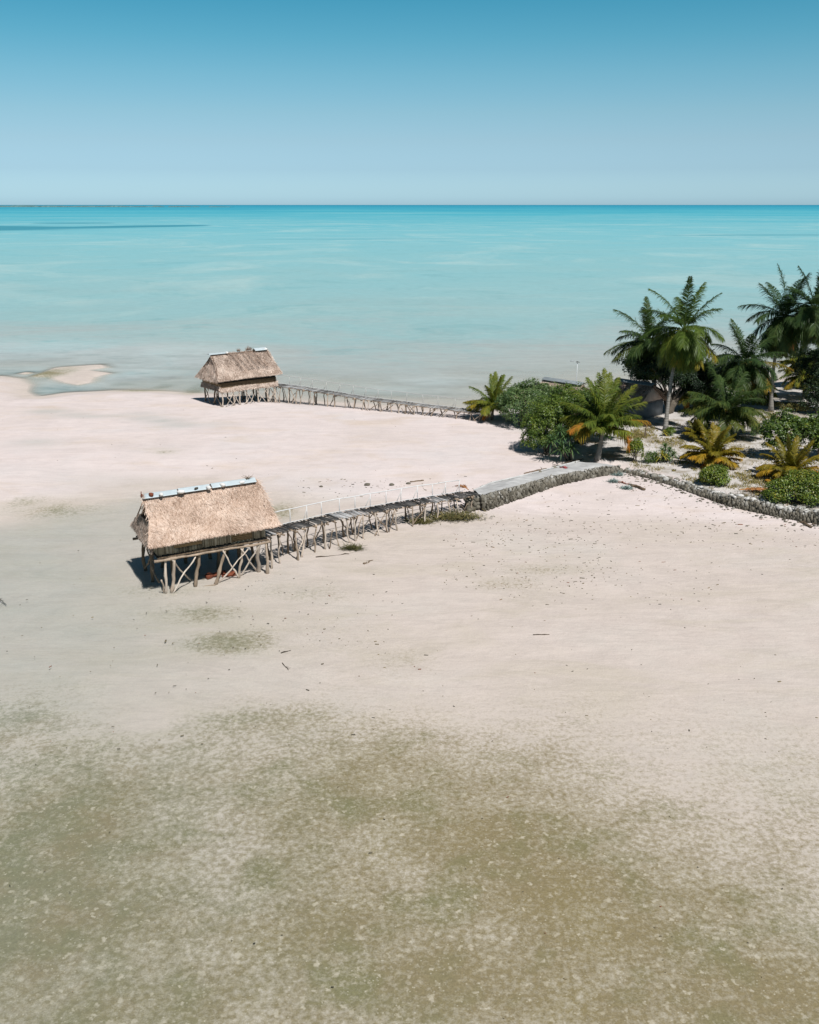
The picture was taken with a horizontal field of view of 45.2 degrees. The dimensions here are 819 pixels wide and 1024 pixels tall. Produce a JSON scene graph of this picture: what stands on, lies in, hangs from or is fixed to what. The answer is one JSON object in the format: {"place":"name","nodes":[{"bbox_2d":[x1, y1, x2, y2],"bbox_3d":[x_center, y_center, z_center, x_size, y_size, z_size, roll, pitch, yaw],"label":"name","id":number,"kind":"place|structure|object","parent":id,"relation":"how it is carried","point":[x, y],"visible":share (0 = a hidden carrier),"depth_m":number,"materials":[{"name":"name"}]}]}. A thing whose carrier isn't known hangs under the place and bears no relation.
{"place":"outdoors","nodes":[
{"label":"outdoors","id":0,"kind":"place"},
{"bbox_2d":[0,205,217,206],"bbox_3d":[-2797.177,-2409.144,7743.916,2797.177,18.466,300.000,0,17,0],"label":"island","id":1,"kind":"structure","parent":0,"point":[92,206],"depth_m":7620.08,"materials":[{"name":"teal"}]},
{"bbox_2d":[0,343,818,1023],"bbox_3d":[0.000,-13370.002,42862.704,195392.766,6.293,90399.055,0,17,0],"label":"ground","id":2,"kind":"structure","parent":0,"point":[154,897],"depth_m":35.27,"materials":[{"name":"beige sand"}]},
{"bbox_2d":[130,477,282,593],"bbox_3d":[-10.493,0.953,49.929,7.132,4.826,4.827,-10,20,-29],"label":"stilt hut","id":3,"kind":"object","parent":2,"relation":"on","point":[191,521],"visible":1,"depth_m":48.66,"materials":[{"name":"plant"}]},
{"bbox_2d":[204,570,225,579],"bbox_3d":[-9.819,3.170,49.977,1.161,0.376,0.432,-15,23,-40],"label":"driftwood log","id":4,"kind":"object","parent":2,"relation":"on","point":[208,576],"visible":0.8,"depth_m":49.73,"materials":[{"name":"brown wood"}]},
{"bbox_2d":[222,571,235,577],"bbox_3d":[-9.165,3.172,50.034,0.775,0.338,0.365,-4,18,-13],"label":"driftwood log","id":5,"kind":"object","parent":2,"relation":"on","point":[231,573],"visible":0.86,"depth_m":49.95,"materials":[{"name":"brown wood"}]},
{"bbox_2d":[195,346,282,406],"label":"stilt hut","id":6,"kind":"object","parent":2,"relation":"on","point":[222,373],"visible":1,"depth_m":90.76,"materials":[{"name":"plant"}]},
{"bbox_2d":[337,542,366,552],"bbox_3d":[-3.123,1.801,53.796,1.782,0.498,1.360,-8,19,-25],"label":"seaweed clump","id":7,"kind":"object","parent":2,"relation":"on","point":[351,547],"visible":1,"depth_m":53.76,"materials":[{"name":"green plant"}]},
{"bbox_2d":[253,480,480,568],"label":"boardwalk","id":8,"kind":"structure","parent":2,"relation":"on","point":[287,527],"depth_m":55.49,"materials":[{"name":"grey wood"}]},
{"bbox_2d":[268,375,491,421],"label":"boardwalk","id":9,"kind":"structure","parent":2,"relation":"on","point":[406,403],"depth_m":88.50,"materials":[{"name":"grey wood"}]},
{"bbox_2d":[0,412,818,1018],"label":"beach litter","id":10,"kind":"object","parent":2,"relation":"on","point":[510,594],"visible":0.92,"depth_m":51.09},
{"bbox_2d":[402,516,440,524],"bbox_3d":[0.744,0.472,58.207,2.369,0.371,1.840,-5,18,-14],"label":"seaweed bed","id":11,"kind":"object","parent":2,"relation":"on","point":[421,520],"visible":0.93,"depth_m":58.27,"materials":[{"name":"green plant"}]},
{"bbox_2d":[411,508,494,521],"bbox_3d":[2.699,0.055,58.904,5.561,0.739,2.597,0,17,0],"label":"seaweed bed","id":12,"kind":"object","parent":2,"relation":"on","point":[454,516],"visible":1,"depth_m":58.86,"materials":[{"name":"green plant"}]},
{"bbox_2d":[454,484,468,489],"bbox_3d":[3.289,-1.569,61.508,0.699,0.262,1.197,-12,21,-34],"label":"dead frond","id":13,"kind":"object","parent":2,"relation":"on","point":[462,486],"visible":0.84,"depth_m":61.39,"materials":[{"name":"brown plant"}]},
{"bbox_2d":[462,371,512,420],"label":"coconut palm","id":14,"kind":"object","parent":2,"relation":"on","point":[486,403],"visible":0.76,"depth_m":83.98,"materials":[{"name":"green plant"}]},
{"bbox_2d":[493,377,559,426],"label":"bush","id":15,"kind":"object","parent":2,"relation":"on","point":[520,396],"visible":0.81,"depth_m":80.92,"materials":[{"name":"green plant"}]},
{"bbox_2d":[463,460,622,512],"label":"stone jetty","id":16,"kind":"object","parent":2,"relation":"on","point":[497,493],"visible":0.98,"depth_m":63.65,"materials":[{"name":"concrete"}]},
{"bbox_2d":[518,392,579,455],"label":"bush","id":17,"kind":"object","parent":2,"relation":"on","point":[552,411],"visible":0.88,"depth_m":72.10,"materials":[{"name":"green plant"}]},
{"bbox_2d":[539,423,582,460],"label":"bush","id":18,"kind":"object","parent":2,"relation":"on","point":[563,448],"visible":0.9,"depth_m":69.97,"materials":[{"name":"green plant"}]},
{"bbox_2d":[545,381,623,443],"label":"bush","id":19,"kind":"object","parent":2,"relation":"on","point":[563,391],"visible":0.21,"depth_m":74.53,"materials":[{"name":"green plant"}]},
{"bbox_2d":[559,368,650,460],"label":"coconut palm","id":20,"kind":"object","parent":2,"relation":"on","point":[601,417],"visible":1,"depth_m":69.84,"materials":[{"name":"green plant"}]},
{"bbox_2d":[606,477,619,482],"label":"fishing net","id":21,"kind":"object","parent":2,"relation":"on","point":[613,480],"visible":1,"depth_m":65.49,"materials":[{"name":"fabric"}]},
{"bbox_2d":[611,470,625,475],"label":"fishing net","id":22,"kind":"object","parent":2,"relation":"on","point":[620,474],"visible":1,"depth_m":67.07,"materials":[{"name":"fabric"}]},
{"bbox_2d":[620,484,634,489],"bbox_3d":[14.209,-1.737,64.153,1.332,0.428,1.170,0,17,0],"label":"fishing net","id":23,"kind":"object","parent":2,"relation":"on","point":[628,487],"visible":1,"depth_m":64.12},
{"bbox_2d":[616,357,643,380],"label":"broadleaf tree","id":24,"kind":"object","parent":2,"relation":"on","point":[622,360],"visible":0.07,"depth_m":92.25,"materials":[{"name":"green plant"}]},
{"bbox_2d":[626,437,644,461],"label":"bush","id":25,"kind":"object","parent":2,"relation":"on","point":[637,445],"visible":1,"depth_m":69.13,"materials":[{"name":"green plant"}]},
{"bbox_2d":[629,483,645,490],"bbox_3d":[14.775,-1.648,64.295,0.575,0.294,1.454,-12,21,-34],"label":"branch","id":26,"kind":"object","parent":2,"relation":"on","point":[638,487],"visible":1,"depth_m":64.19,"materials":[{"name":"brown wood"}]},
{"bbox_2d":[613,378,666,419],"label":"thatched house","id":27,"kind":"structure","parent":2,"relation":"on","point":[652,395],"depth_m":83.15,"materials":[{"name":"grey plant"}]},
{"bbox_2d":[604,296,678,383],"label":"coconut palm","id":28,"kind":"object","parent":2,"relation":"on","point":[636,349],"visible":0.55,"depth_m":83.03,"materials":[{"name":"green plant"}]},
{"bbox_2d":[641,451,659,462],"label":"bush","id":29,"kind":"object","parent":2,"relation":"on","point":[649,455],"visible":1,"depth_m":69.20,"materials":[{"name":"green plant"}]},
{"bbox_2d":[653,442,678,463],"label":"pandanus","id":30,"kind":"object","parent":2,"relation":"on","point":[664,456],"visible":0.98,"depth_m":69.59,"materials":[{"name":"green plant"}]},
{"bbox_2d":[665,426,675,434],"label":"shrub","id":31,"kind":"object","parent":2,"relation":"on","point":[669,429],"visible":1,"depth_m":76.92,"materials":[{"name":"green plant"}]},
{"bbox_2d":[626,356,717,413],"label":"broadleaf tree","id":32,"kind":"object","parent":2,"relation":"on","point":[695,378],"visible":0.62,"depth_m":83.71,"materials":[{"name":"green plant"}]},
{"bbox_2d":[638,276,725,431],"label":"coconut palm","id":33,"kind":"object","parent":2,"relation":"on","point":[681,350],"visible":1,"depth_m":76.61,"materials":[{"name":"green plant"}]},
{"bbox_2d":[680,417,710,439],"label":"coconut palm","id":34,"kind":"object","parent":2,"relation":"on","point":[695,430],"visible":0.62,"depth_m":75.19,"materials":[{"name":"plant"}]},
{"bbox_2d":[674,349,723,412],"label":"coconut palm","id":35,"kind":"object","parent":2,"relation":"on","point":[710,392],"visible":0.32,"depth_m":84.83,"materials":[{"name":"green plant"}]},
{"bbox_2d":[675,352,743,399],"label":"broadleaf tree","id":36,"kind":"object","parent":2,"relation":"on","point":[715,365],"visible":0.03,"depth_m":88.05,"materials":[{"name":"green plant"}]},
{"bbox_2d":[679,419,743,468],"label":"coconut palm","id":37,"kind":"object","parent":2,"relation":"on","point":[713,451],"visible":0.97,"depth_m":67.87,"materials":[{"name":"yellow plant"}]},
{"bbox_2d":[698,464,732,486],"bbox_3d":[19.799,-2.394,63.802,2.218,1.438,1.879,0,17,0],"label":"bush","id":38,"kind":"object","parent":2,"relation":"on","point":[713,474],"visible":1,"depth_m":63.45,"materials":[{"name":"green plant"}]},
{"bbox_2d":[619,410,818,505],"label":"dry grass","id":39,"kind":"structure","parent":2,"relation":"on","point":[639,433],"depth_m":69.32,"materials":[{"name":"beige plant"}]},
{"bbox_2d":[623,467,818,526],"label":"sea wall","id":40,"kind":"structure","parent":2,"relation":"on","point":[764,507],"depth_m":60.50,"materials":[{"name":"grey stone"}]},
{"bbox_2d":[711,489,761,500],"bbox_3d":[20.518,-1.073,61.300,3.843,0.811,2.150,0,17,0],"label":"frond pile","id":41,"kind":"object","parent":40,"relation":"on","point":[746,494],"visible":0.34,"depth_m":61.33,"materials":[{"name":"brown plant"}]},
{"bbox_2d":[678,356,775,440],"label":"coconut palm","id":42,"kind":"object","parent":2,"relation":"on","point":[727,409],"visible":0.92,"depth_m":75.48,"materials":[{"name":"green plant"}]},
{"bbox_2d":[706,319,793,406],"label":"coconut palm","id":43,"kind":"object","parent":2,"relation":"on","point":[753,366],"visible":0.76,"depth_m":80.46,"materials":[{"name":"green plant"}]},
{"bbox_2d":[741,370,777,405],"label":"coconut palm","id":44,"kind":"object","parent":2,"relation":"on","point":[765,396],"visible":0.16,"depth_m":88.63,"materials":[{"name":"green plant"}]},
{"bbox_2d":[738,263,818,411],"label":"coconut palm","id":45,"kind":"object","parent":2,"relation":"on","point":[782,342],"visible":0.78,"depth_m":83.14,"materials":[{"name":"green plant"}]},
{"bbox_2d":[750,407,818,457],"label":"bush","id":46,"kind":"object","parent":2,"relation":"on","point":[786,422],"visible":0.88,"depth_m":68.96,"materials":[{"name":"green plant"}]},
{"bbox_2d":[755,435,818,481],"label":"coconut palm","id":47,"kind":"object","parent":2,"relation":"on","point":[791,459],"visible":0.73,"depth_m":64.69,"materials":[{"name":"yellow plant"}]},
{"bbox_2d":[759,468,818,506],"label":"bush","id":48,"kind":"object","parent":2,"relation":"on","point":[805,486],"visible":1,"depth_m":59.31,"materials":[{"name":"green plant"}]},
{"bbox_2d":[767,401,814,411],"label":"shrub","id":49,"kind":"object","parent":2,"relation":"on","point":[792,405],"visible":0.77,"depth_m":85.96,"materials":[{"name":"green plant"}]},
{"bbox_2d":[773,345,809,377],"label":"coconut palm","id":50,"kind":"object","parent":2,"relation":"on","point":[787,363],"visible":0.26,"depth_m":97.26,"materials":[{"name":"green plant"}]},
{"bbox_2d":[772,265,818,347],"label":"coconut palm","id":51,"kind":"object","parent":2,"relation":"on","point":[810,321],"visible":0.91,"depth_m":81.25,"materials":[{"name":"green plant"}]},
{"bbox_2d":[778,355,815,397],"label":"coconut palm","id":52,"kind":"object","parent":2,"relation":"on","point":[792,380],"visible":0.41,"depth_m":91.29,"materials":[{"name":"green plant"}]},
{"bbox_2d":[789,339,818,413],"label":"broadleaf tree","id":53,"kind":"object","parent":2,"relation":"on","point":[809,382],"visible":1,"depth_m":84.86,"materials":[{"name":"green plant"}]},
{"bbox_2d":[797,520,813,527],"bbox_3d":[23.273,0.539,58.032,0.690,0.361,1.827,-7,19,-21],"label":"driftwood log","id":54,"kind":"object","parent":2,"relation":"on","point":[806,524],"visible":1,"depth_m":57.59,"materials":[{"name":"grey wood"}]},
{"bbox_2d":[801,408,818,454],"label":"bush","id":55,"kind":"object","parent":2,"relation":"on","point":[815,443],"visible":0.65,"depth_m":69.11,"materials":[{"name":"green plant"}]},
{"bbox_2d":[0,205,818,395],"bbox_3d":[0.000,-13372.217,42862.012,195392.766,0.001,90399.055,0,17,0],"label":"water","id":56,"kind":"structure","parent":0,"point":[415,299],"depth_m":238.46,"materials":[{"name":"teal liquid"}]},
{"bbox_2d":[541,377,587,389],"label":"thatched house","id":57,"kind":"structure","parent":0,"point":[549,380],"depth_m":84.89,"materials":[{"name":"grey plant"}]}
]}

